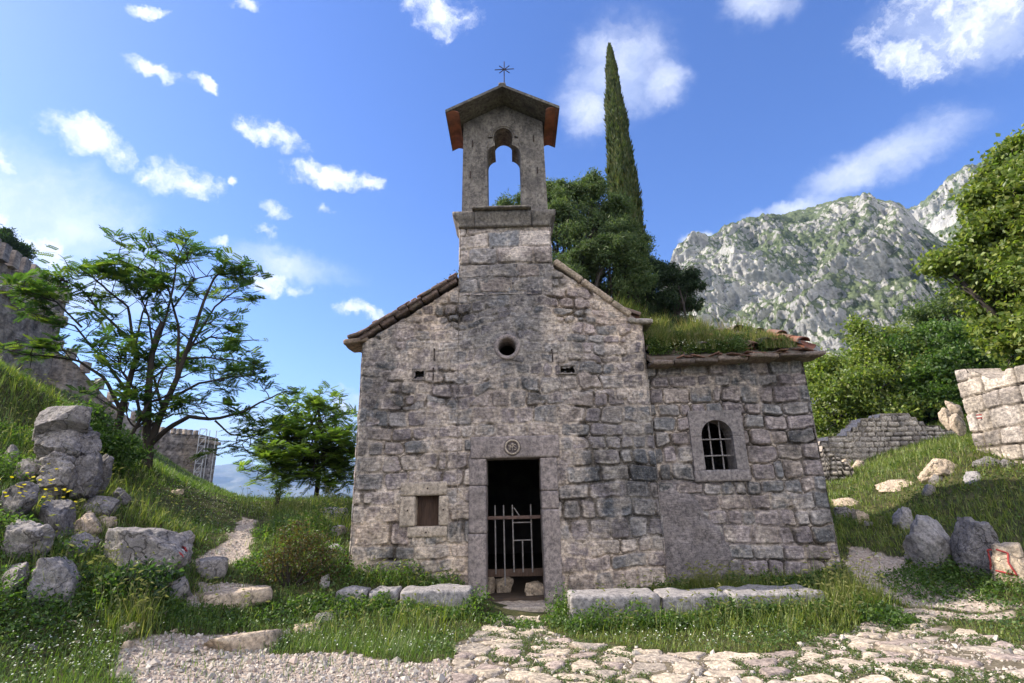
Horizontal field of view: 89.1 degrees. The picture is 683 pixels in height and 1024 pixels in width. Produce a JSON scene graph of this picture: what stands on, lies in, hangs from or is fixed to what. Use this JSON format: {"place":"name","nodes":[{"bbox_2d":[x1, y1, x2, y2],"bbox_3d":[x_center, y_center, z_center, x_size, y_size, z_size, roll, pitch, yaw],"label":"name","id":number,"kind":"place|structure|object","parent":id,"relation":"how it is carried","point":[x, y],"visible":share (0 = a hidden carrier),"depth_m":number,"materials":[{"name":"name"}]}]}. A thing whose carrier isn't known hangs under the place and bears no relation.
{"place":"outdoors","nodes":[
{"label":"outdoors","id":0,"kind":"place"},
{"bbox_2d":[213,461,354,498],"bbox_3d":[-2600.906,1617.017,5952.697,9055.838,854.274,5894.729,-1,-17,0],"label":"hills","id":1,"kind":"structure","parent":0,"point":[230,477],"depth_m":5644.34,"materials":[{"name":"blue"}]},
{"bbox_2d":[0,369,1023,682],"bbox_3d":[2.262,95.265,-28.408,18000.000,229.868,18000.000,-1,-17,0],"label":"ground","id":2,"kind":"structure","parent":0,"point":[498,607],"depth_m":6.58,"materials":[{"name":"green plant"}]},
{"bbox_2d":[4,444,19,461],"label":"boulder","id":3,"kind":"object","parent":2,"relation":"on","point":[12,448],"visible":0.34,"depth_m":8.20,"materials":[{"name":"grey stone"}]},
{"bbox_2d":[1,561,29,594],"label":"boulder","id":4,"kind":"object","parent":2,"relation":"on","point":[19,572],"visible":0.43,"depth_m":5.44,"materials":[{"name":"grey stone"}]},
{"bbox_2d":[0,481,38,517],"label":"boulder","id":5,"kind":"object","parent":2,"relation":"on","point":[14,500],"visible":0.66,"depth_m":6.52,"materials":[{"name":"stone"}]},
{"bbox_2d":[0,224,38,263],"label":"dark pine","id":6,"kind":"object","parent":2,"relation":"on","point":[11,240],"visible":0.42,"depth_m":39.36,"materials":[{"name":"green plant"}]},
{"bbox_2d":[0,519,54,559],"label":"boulder","id":7,"kind":"object","parent":2,"relation":"on","point":[23,536],"visible":0.56,"depth_m":5.92,"materials":[{"name":"grey stone"}]},
{"bbox_2d":[13,457,41,483],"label":"boulder","id":8,"kind":"object","parent":2,"relation":"on","point":[27,464],"visible":0.23,"depth_m":7.60,"materials":[{"name":"grey stone"}]},
{"bbox_2d":[21,644,40,649],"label":"half buried stone","id":9,"kind":"object","parent":2,"relation":"on","point":[30,645],"visible":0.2,"depth_m":4.88,"materials":[{"name":"grey stone"}]},
{"bbox_2d":[0,238,71,384],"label":"fortress tower","id":10,"kind":"structure","parent":2,"relation":"on","point":[12,262],"depth_m":31.28,"materials":[{"name":"stone"}]},
{"bbox_2d":[38,489,62,500],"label":"boulder","id":11,"kind":"object","parent":2,"relation":"on","point":[43,493],"visible":0.22,"depth_m":7.41,"materials":[{"name":"grey stone"}]},
{"bbox_2d":[26,556,82,606],"bbox_3d":[-5.069,2.706,5.766,0.496,0.622,0.800,12,-21,-38],"label":"boulder","id":12,"kind":"object","parent":2,"relation":"on","point":[60,575],"visible":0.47,"depth_m":5.59,"materials":[{"name":"grey stone"}]},
{"bbox_2d":[36,459,77,497],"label":"stacked rock","id":13,"kind":"object","parent":2,"relation":"on","point":[64,474],"visible":0.85,"depth_m":7.48,"materials":[{"name":"grey stone"}]},
{"bbox_2d":[39,451,76,465],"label":"stacked rock","id":14,"kind":"object","parent":13,"relation":"on","point":[52,457],"visible":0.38,"depth_m":7.63,"materials":[{"name":"grey stone"}]},
{"bbox_2d":[33,429,82,458],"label":"stacked rock","id":15,"kind":"object","parent":14,"relation":"on","point":[66,442],"visible":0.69,"depth_m":7.80,"materials":[{"name":"grey stone"}]},
{"bbox_2d":[32,405,92,440],"bbox_3d":[-7.015,1.289,8.114,0.660,0.552,0.700,13,-22,-40],"label":"stacked rock","id":16,"kind":"object","parent":15,"relation":"on","point":[77,418],"visible":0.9,"depth_m":7.95,"materials":[{"name":"grey stone"}]},
{"bbox_2d":[38,499,75,537],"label":"boulder","id":17,"kind":"object","parent":2,"relation":"on","point":[63,511],"visible":0.62,"depth_m":6.70,"materials":[{"name":"stone"}]},
{"bbox_2d":[62,532,102,557],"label":"boulder","id":18,"kind":"object","parent":2,"relation":"on","point":[81,536],"visible":0.38,"depth_m":6.52,"materials":[{"name":"grey stone"}]},
{"bbox_2d":[65,453,102,498],"bbox_3d":[-6.540,2.051,7.990,0.452,0.712,0.600,12,-21,-37],"label":"stacked rock","id":19,"kind":"object","parent":2,"relation":"on","point":[89,469],"visible":0.79,"depth_m":7.81,"materials":[{"name":"stone"}]},
{"bbox_2d":[79,427,101,455],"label":"stacked rock","id":20,"kind":"object","parent":19,"relation":"on","point":[90,441],"visible":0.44,"depth_m":8.12,"materials":[{"name":"stone"}]},
{"bbox_2d":[74,510,102,537],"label":"boulder","id":21,"kind":"object","parent":2,"relation":"on","point":[90,519],"visible":0.47,"depth_m":7.04,"materials":[{"name":"stone"}]},
{"bbox_2d":[0,244,196,434],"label":"feathery tree","id":22,"kind":"object","parent":2,"relation":"on","point":[37,290],"visible":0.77,"depth_m":12.30,"materials":[{"name":"green plant"}]},
{"bbox_2d":[47,340,153,439],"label":"fortress wall","id":23,"kind":"structure","parent":2,"relation":"on","point":[64,372],"depth_m":37.58,"materials":[{"name":"grey stone"}]},
{"bbox_2d":[80,495,120,516],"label":"boulder","id":24,"kind":"object","parent":2,"relation":"on","point":[113,503],"visible":0.39,"depth_m":7.84,"materials":[{"name":"grey stone"}]},
{"bbox_2d":[43,398,158,475],"bbox_3d":[-8.222,1.890,10.299,2.084,1.572,1.428,-1,-17,0],"label":"bush","id":25,"kind":"object","parent":2,"relation":"on","point":[118,448],"visible":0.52,"depth_m":10.31,"materials":[{"name":"green plant"}]},
{"bbox_2d":[97,454,113,494],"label":"stacked rock","id":26,"kind":"object","parent":2,"relation":"on","point":[108,462],"visible":0.47,"depth_m":8.24,"materials":[{"name":"stone"}]},
{"bbox_2d":[99,516,116,529],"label":"boulder","id":27,"kind":"object","parent":2,"relation":"on","point":[109,519],"visible":0.33,"depth_m":7.52,"materials":[{"name":"stone"}]},
{"bbox_2d":[110,487,132,504],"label":"boulder","id":28,"kind":"object","parent":2,"relation":"on","point":[125,497],"visible":0.59,"depth_m":8.65,"materials":[{"name":"stone"}]},
{"bbox_2d":[116,621,140,634],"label":"half buried stone","id":29,"kind":"object","parent":2,"relation":"on","point":[126,627],"visible":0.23,"depth_m":5.37,"materials":[{"name":"stone"}]},
{"bbox_2d":[122,640,134,648],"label":"half buried stone","id":30,"kind":"object","parent":2,"relation":"on","point":[128,644],"visible":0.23,"depth_m":5.16,"materials":[{"name":"stone"}]},
{"bbox_2d":[79,553,188,606],"bbox_3d":[-4.429,2.780,6.006,1.233,0.630,0.842,-1,-17,0],"label":"bush","id":31,"kind":"object","parent":2,"relation":"on","point":[159,578],"visible":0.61,"depth_m":5.95,"materials":[{"name":"green plant"}]},
{"bbox_2d":[74,326,220,455],"bbox_3d":[-8.380,1.573,11.906,2.686,3.200,4.076,-1,-17,0],"label":"feathery tree","id":32,"kind":"object","parent":2,"relation":"on","point":[127,393],"visible":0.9,"depth_m":11.32,"materials":[{"name":"green plant"}]},
{"bbox_2d":[103,527,193,579],"bbox_3d":[-4.723,2.834,6.722,1.025,0.852,1.000,7,-18,-25],"label":"boulder","id":33,"kind":"object","parent":2,"relation":"on","point":[161,543],"visible":0.58,"depth_m":6.49,"materials":[{"name":"grey stone"}]},
{"bbox_2d":[154,427,198,467],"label":"fortress wall","id":34,"kind":"structure","parent":2,"relation":"on","point":[171,444],"depth_m":44.91,"materials":[{"name":"grey stone"}]},
{"bbox_2d":[171,489,184,494],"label":"half buried stone","id":35,"kind":"object","parent":2,"relation":"on","point":[179,491],"visible":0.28,"depth_m":11.12,"materials":[{"name":"stone"}]},
{"bbox_2d":[165,576,191,599],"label":"step stone","id":36,"kind":"object","parent":2,"relation":"on","point":[182,587],"visible":0.42,"depth_m":6.33,"materials":[{"name":"grey stone"}]},
{"bbox_2d":[181,530,194,544],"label":"boulder","id":37,"kind":"object","parent":2,"relation":"on","point":[191,535],"visible":0.2,"depth_m":8.21,"materials":[{"name":"grey stone"}]},
{"bbox_2d":[87,225,300,469],"bbox_3d":[-8.020,0.107,12.817,4.466,6.466,5.358,15,-23,-43],"label":"feathery tree","id":38,"kind":"object","parent":2,"relation":"on","point":[231,345],"visible":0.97,"depth_m":12.90,"materials":[{"name":"green plant"}]},
{"bbox_2d":[182,434,220,482],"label":"watch tower","id":39,"kind":"structure","parent":2,"relation":"on","point":[191,444],"depth_m":46.00,"materials":[{"name":"stone"}]},
{"bbox_2d":[193,429,216,482],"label":"scaffold","id":40,"kind":"object","parent":2,"relation":"on","point":[206,454],"visible":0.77,"depth_m":45.61,"materials":[{"name":"metal"}]},
{"bbox_2d":[196,556,227,578],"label":"step stone","id":41,"kind":"object","parent":2,"relation":"on","point":[217,566],"visible":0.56,"depth_m":7.21,"materials":[{"name":"grey stone"}]},
{"bbox_2d":[199,585,272,609],"bbox_3d":[-3.586,3.393,6.725,0.867,0.378,0.500,10,-20,-33],"label":"step stone","id":42,"kind":"object","parent":2,"relation":"on","point":[258,593],"visible":0.51,"depth_m":6.60,"materials":[{"name":"stone"}]},
{"bbox_2d":[200,629,284,651],"bbox_3d":[-2.917,3.342,5.680,0.945,0.344,0.450,10,-20,-34],"label":"step stone","id":43,"kind":"object","parent":2,"relation":"on","point":[249,641],"visible":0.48,"depth_m":5.53,"materials":[{"name":"stone"}]},
{"bbox_2d":[269,479,286,508],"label":"sapling","id":44,"kind":"object","parent":2,"relation":"on","point":[278,491],"visible":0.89,"depth_m":11.97,"materials":[{"name":"green plant"}]},
{"bbox_2d":[233,381,357,497],"bbox_3d":[-6.299,3.596,16.016,3.981,4.741,3.930,4,-18,-18],"label":"feathery tree","id":45,"kind":"object","parent":2,"relation":"on","point":[298,454],"visible":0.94,"depth_m":15.34,"materials":[{"name":"green plant"}]},
{"bbox_2d":[246,517,351,588],"bbox_3d":[-3.066,3.047,7.463,1.408,1.021,1.006,-1,-17,0],"label":"bush","id":46,"kind":"object","parent":2,"relation":"on","point":[306,544],"visible":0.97,"depth_m":7.37,"materials":[{"name":"green plant"}]},
{"bbox_2d":[294,622,320,634],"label":"step stone","id":47,"kind":"object","parent":2,"relation":"on","point":[302,625],"visible":0.26,"depth_m":6.26,"materials":[{"name":"stone"}]},
{"bbox_2d":[319,574,329,587],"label":"rock","id":48,"kind":"object","parent":2,"relation":"on","point":[323,579],"visible":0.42,"depth_m":7.31,"materials":[{"name":"grey stone"}]},
{"bbox_2d":[313,610,339,621],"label":"step stone","id":49,"kind":"object","parent":2,"relation":"on","point":[328,615],"visible":0.2,"depth_m":6.59,"materials":[{"name":"grey stone"}]},
{"bbox_2d":[323,507,347,519],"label":"rock","id":50,"kind":"object","parent":2,"relation":"on","point":[339,509],"visible":0.18,"depth_m":10.43,"materials":[{"name":"grey stone"}]},
{"bbox_2d":[331,525,347,535],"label":"rock","id":51,"kind":"object","parent":2,"relation":"on","point":[339,529],"visible":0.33,"depth_m":9.00,"materials":[{"name":"grey stone"}]},
{"bbox_2d":[336,585,370,601],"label":"bench block","id":52,"kind":"structure","parent":2,"relation":"on","point":[360,589],"depth_m":7.07,"materials":[{"name":"stone"}]},
{"bbox_2d":[369,586,401,602],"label":"bench block","id":53,"kind":"structure","parent":2,"relation":"on","point":[394,592],"depth_m":7.02,"materials":[{"name":"stone"}]},
{"bbox_2d":[400,583,472,610],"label":"bench block","id":54,"kind":"structure","parent":2,"relation":"on","point":[461,592],"depth_m":6.96,"materials":[{"name":"stone"}]},
{"bbox_2d":[0,463,936,682],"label":"wild flowers","id":55,"kind":"object","parent":2,"relation":"on","point":[163,622],"visible":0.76,"depth_m":5.57,"materials":[{"name":"yellow plant"}]},
{"bbox_2d":[488,577,495,593],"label":"rubble stone","id":56,"kind":"object","parent":2,"relation":"on","point":[491,584],"visible":0.4,"depth_m":8.25,"materials":[{"name":"stone"}]},
{"bbox_2d":[496,577,513,592],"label":"rubble stone","id":57,"kind":"object","parent":2,"relation":"on","point":[501,587],"visible":0.74,"depth_m":8.28,"materials":[{"name":"stone"}]},
{"bbox_2d":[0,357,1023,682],"bbox_3d":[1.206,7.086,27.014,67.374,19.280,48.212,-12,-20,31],"label":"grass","id":58,"kind":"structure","parent":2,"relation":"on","point":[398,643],"depth_m":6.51,"materials":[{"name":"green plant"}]},
{"bbox_2d":[0,416,1023,648],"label":"leafy weeds","id":59,"kind":"object","parent":2,"relation":"on","point":[882,615],"visible":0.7,"depth_m":6.56,"materials":[{"name":"green plant"}]},
{"bbox_2d":[0,349,1023,651],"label":"tall grass","id":60,"kind":"structure","parent":2,"relation":"on","point":[840,591],"depth_m":6.79,"materials":[{"name":"green plant"}]},
{"bbox_2d":[0,368,1023,682],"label":"ground cover","id":61,"kind":"object","parent":2,"relation":"on","point":[788,638],"visible":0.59,"depth_m":5.73,"materials":[{"name":"green plant"}]},
{"bbox_2d":[110,518,1023,682],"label":"gravel","id":62,"kind":"structure","parent":2,"relation":"on","point":[438,677],"depth_m":4.98,"materials":[{"name":"beige gravel"}]},
{"bbox_2d":[492,165,661,306],"bbox_3d":[2.767,-0.759,21.390,7.284,14.854,3.891,-1,-17,0],"label":"juniper tree","id":63,"kind":"object","parent":2,"relation":"on","point":[602,238],"visible":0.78,"depth_m":21.80,"materials":[{"name":"green plant"}]},
{"bbox_2d":[343,62,841,611],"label":"chapel","id":64,"kind":"structure","parent":2,"relation":"on","point":[529,410],"depth_m":8.42,"materials":[{"name":"stone"}]},
{"bbox_2d":[399,481,448,537],"bbox_3d":[-1.351,2.626,8.145,0.764,0.824,0.415,-1,-17,0],"label":"small window","id":65,"kind":"structure","parent":64,"relation":"in","point":[424,510],"depth_m":8.02,"materials":[{"name":"stone"}]},
{"bbox_2d":[494,334,519,359],"bbox_3d":[-0.081,0.150,8.915,0.450,0.450,0.458,-1,-17,0],"label":"round window","id":66,"kind":"structure","parent":64,"relation":"in","point":[504,340],"depth_m":8.73,"materials":[{"name":"stone"}]},
{"bbox_2d":[524,580,543,595],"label":"rubble stone","id":67,"kind":"object","parent":64,"relation":"on","point":[533,588],"visible":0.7,"depth_m":7.98,"materials":[{"name":"stone"}]},
{"bbox_2d":[429,270,798,364],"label":"roof grass","id":68,"kind":"structure","parent":64,"relation":"on","point":[656,334],"depth_m":8.80,"materials":[{"name":"green plant"}]},
{"bbox_2d":[687,410,750,481],"bbox_3d":[3.314,1.711,8.483,0.878,1.123,0.364,-1,-17,0],"label":"arched window","id":69,"kind":"structure","parent":64,"relation":"in","point":[730,422],"depth_m":8.35,"materials":[{"name":"grey stone"}]},
{"bbox_2d":[567,588,660,623],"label":"bench block","id":70,"kind":"structure","parent":2,"relation":"on","point":[587,598],"depth_m":6.65,"materials":[{"name":"stone"}]},
{"bbox_2d":[603,42,649,309],"bbox_3d":[5.590,-4.978,25.262,2.259,23.972,2.200,-1,-17,0],"label":"cypress","id":71,"kind":"object","parent":2,"relation":"on","point":[621,169],"visible":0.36,"depth_m":26.27,"materials":[{"name":"green plant"}]},
{"bbox_2d":[627,255,709,326],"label":"juniper tree","id":72,"kind":"object","parent":2,"relation":"on","point":[674,297],"visible":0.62,"depth_m":22.42,"materials":[{"name":"green plant"}]},
{"bbox_2d":[653,587,729,614],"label":"bench block","id":73,"kind":"structure","parent":2,"relation":"on","point":[676,594],"depth_m":6.67,"materials":[{"name":"stone"}]},
{"bbox_2d":[450,610,1023,682],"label":"stone paving","id":74,"kind":"structure","parent":2,"relation":"on","point":[892,647],"depth_m":4.95,"materials":[{"name":"beige stone"}]},
{"bbox_2d":[716,584,824,609],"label":"bench block","id":75,"kind":"structure","parent":2,"relation":"on","point":[746,590],"depth_m":6.72,"materials":[{"name":"stone"}]},
{"bbox_2d":[819,446,853,482],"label":"dry stone wall","id":76,"kind":"structure","parent":2,"relation":"on","point":[835,467],"depth_m":14.18,"materials":[{"name":"grey stone"}]},
{"bbox_2d":[834,507,851,517],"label":"slope rock","id":77,"kind":"object","parent":2,"relation":"on","point":[839,510],"visible":0.58,"depth_m":10.46,"materials":[{"name":"grey stone"}]},
{"bbox_2d":[831,497,857,506],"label":"slope rock","id":78,"kind":"object","parent":2,"relation":"on","point":[842,500],"visible":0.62,"depth_m":11.13,"materials":[{"name":"stone"}]},
{"bbox_2d":[853,460,865,467],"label":"slope rock","id":79,"kind":"object","parent":2,"relation":"on","point":[857,462],"visible":0.39,"depth_m":15.82,"materials":[{"name":"stone"}]},
{"bbox_2d":[852,508,868,522],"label":"slope rock","id":80,"kind":"object","parent":2,"relation":"on","point":[860,513],"visible":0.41,"depth_m":9.95,"materials":[{"name":"stone"}]},
{"bbox_2d":[863,521,872,525],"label":"slope rock","id":81,"kind":"object","parent":2,"relation":"on","point":[867,523],"visible":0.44,"depth_m":9.57,"materials":[{"name":"grey stone"}]},
{"bbox_2d":[803,312,955,437],"bbox_3d":[17.893,2.061,26.097,7.866,7.235,7.703,-13,-20,34],"label":"leafy tree","id":82,"kind":"object","parent":2,"relation":"on","point":[847,386],"visible":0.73,"depth_m":24.82,"materials":[{"name":"green plant"}]},
{"bbox_2d":[817,413,954,463],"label":"dry stone wall","id":83,"kind":"structure","parent":2,"relation":"on","point":[857,439],"depth_m":18.09,"materials":[{"name":"grey stone"}]},
{"bbox_2d":[875,479,913,492],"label":"slope rock","id":84,"kind":"object","parent":2,"relation":"on","point":[890,485],"visible":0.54,"depth_m":10.99,"materials":[{"name":"stone"}]},
{"bbox_2d":[892,507,913,529],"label":"slope rock","id":85,"kind":"object","parent":2,"relation":"on","point":[902,514],"visible":0.59,"depth_m":9.22,"materials":[{"name":"stone"}]},
{"bbox_2d":[912,557,932,567],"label":"slope rock","id":86,"kind":"object","parent":2,"relation":"on","point":[921,560],"visible":0.2,"depth_m":7.71,"materials":[{"name":"grey stone"}]},
{"bbox_2d":[902,514,952,567],"bbox_3d":[6.238,3.088,7.771,0.638,0.964,0.469,-9,-18,24],"label":"slope rock","id":87,"kind":"object","parent":2,"relation":"on","point":[927,538],"visible":0.73,"depth_m":7.69,"materials":[{"name":"stone"}]},
{"bbox_2d":[922,484,935,495],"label":"slope rock","id":88,"kind":"object","parent":2,"relation":"on","point":[928,489],"visible":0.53,"depth_m":10.15,"materials":[{"name":"grey stone"}]},
{"bbox_2d":[928,474,942,483],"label":"slope rock","id":89,"kind":"object","parent":2,"relation":"on","point":[935,477],"visible":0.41,"depth_m":10.32,"materials":[{"name":"grey stone"}]},
{"bbox_2d":[917,458,956,483],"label":"slope rock","id":90,"kind":"object","parent":2,"relation":"on","point":[942,465],"visible":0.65,"depth_m":10.40,"materials":[{"name":"stone"}]},
{"bbox_2d":[938,408,950,430],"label":"rock","id":91,"kind":"object","parent":2,"relation":"on","point":[944,414],"visible":0.88,"depth_m":12.89,"materials":[{"name":"stone"}]},
{"bbox_2d":[878,314,1014,423],"bbox_3d":[19.921,1.791,24.213,5.599,5.837,5.658,-1,-17,0],"label":"leafy tree","id":92,"kind":"object","parent":2,"relation":"on","point":[942,352],"visible":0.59,"depth_m":23.29,"materials":[{"name":"green plant"}]},
{"bbox_2d":[890,281,1015,366],"bbox_3d":[25.826,-0.175,29.104,7.788,8.153,6.070,-15,-21,38],"label":"leafy tree","id":93,"kind":"object","parent":2,"relation":"on","point":[938,309],"visible":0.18,"depth_m":29.63,"materials":[{"name":"green plant"}]},
{"bbox_2d":[945,401,963,418],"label":"rock","id":94,"kind":"object","parent":2,"relation":"on","point":[952,408],"visible":0.72,"depth_m":12.93,"materials":[{"name":"stone"}]},
{"bbox_2d":[949,413,966,435],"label":"rock","id":95,"kind":"object","parent":2,"relation":"on","point":[957,425],"visible":1,"depth_m":12.55,"materials":[{"name":"stone"}]},
{"bbox_2d":[909,123,1023,370],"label":"broadleaf tree","id":96,"kind":"object","parent":2,"relation":"on","point":[982,265],"visible":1,"depth_m":11.60,"materials":[{"name":"green plant"}]},
{"bbox_2d":[963,471,981,483],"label":"slope rock","id":97,"kind":"object","parent":2,"relation":"on","point":[971,475],"visible":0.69,"depth_m":9.72,"materials":[{"name":"stone"}]},
{"bbox_2d":[950,517,999,575],"bbox_3d":[6.548,2.961,7.353,0.466,0.920,0.634,12,-21,-38],"label":"slope rock","id":98,"kind":"object","parent":2,"relation":"on","point":[972,540],"visible":0.71,"depth_m":7.25,"materials":[{"name":"stone"}]},
{"bbox_2d":[972,456,1000,466],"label":"slope rock","id":99,"kind":"object","parent":2,"relation":"on","point":[977,461],"visible":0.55,"depth_m":9.99,"materials":[{"name":"stone"}]},
{"bbox_2d":[955,365,1023,463],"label":"dry stone wall","id":100,"kind":"structure","parent":2,"relation":"on","point":[993,401],"depth_m":10.04,"materials":[{"name":"beige stone"}]},
{"bbox_2d":[987,542,1023,584],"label":"slope rock","id":101,"kind":"object","parent":2,"relation":"on","point":[1007,556],"visible":0.69,"depth_m":6.82,"materials":[{"name":"stone"}]},
{"bbox_2d":[999,459,1017,466],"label":"slope rock","id":102,"kind":"object","parent":2,"relation":"on","point":[1003,462],"visible":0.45,"depth_m":9.65,"materials":[{"name":"stone"}]},
{"bbox_2d":[0,0,1023,466],"label":"sky","id":103,"kind":"structure","parent":0,"point":[309,140],"materials":[{"name":"blue"}]},
{"bbox_2d":[660,192,956,431],"bbox_3d":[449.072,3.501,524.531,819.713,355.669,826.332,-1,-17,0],"label":"mountain","id":104,"kind":"structure","parent":0,"point":[816,273],"depth_m":429.08,"materials":[{"name":"grey stone"}]},
{"bbox_2d":[907,157,992,246],"bbox_3d":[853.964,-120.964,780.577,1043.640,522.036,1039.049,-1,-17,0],"label":"mountain","id":105,"kind":"structure","parent":0,"point":[928,213],"depth_m":832.25,"materials":[{"name":"grey stone"}]}
]}

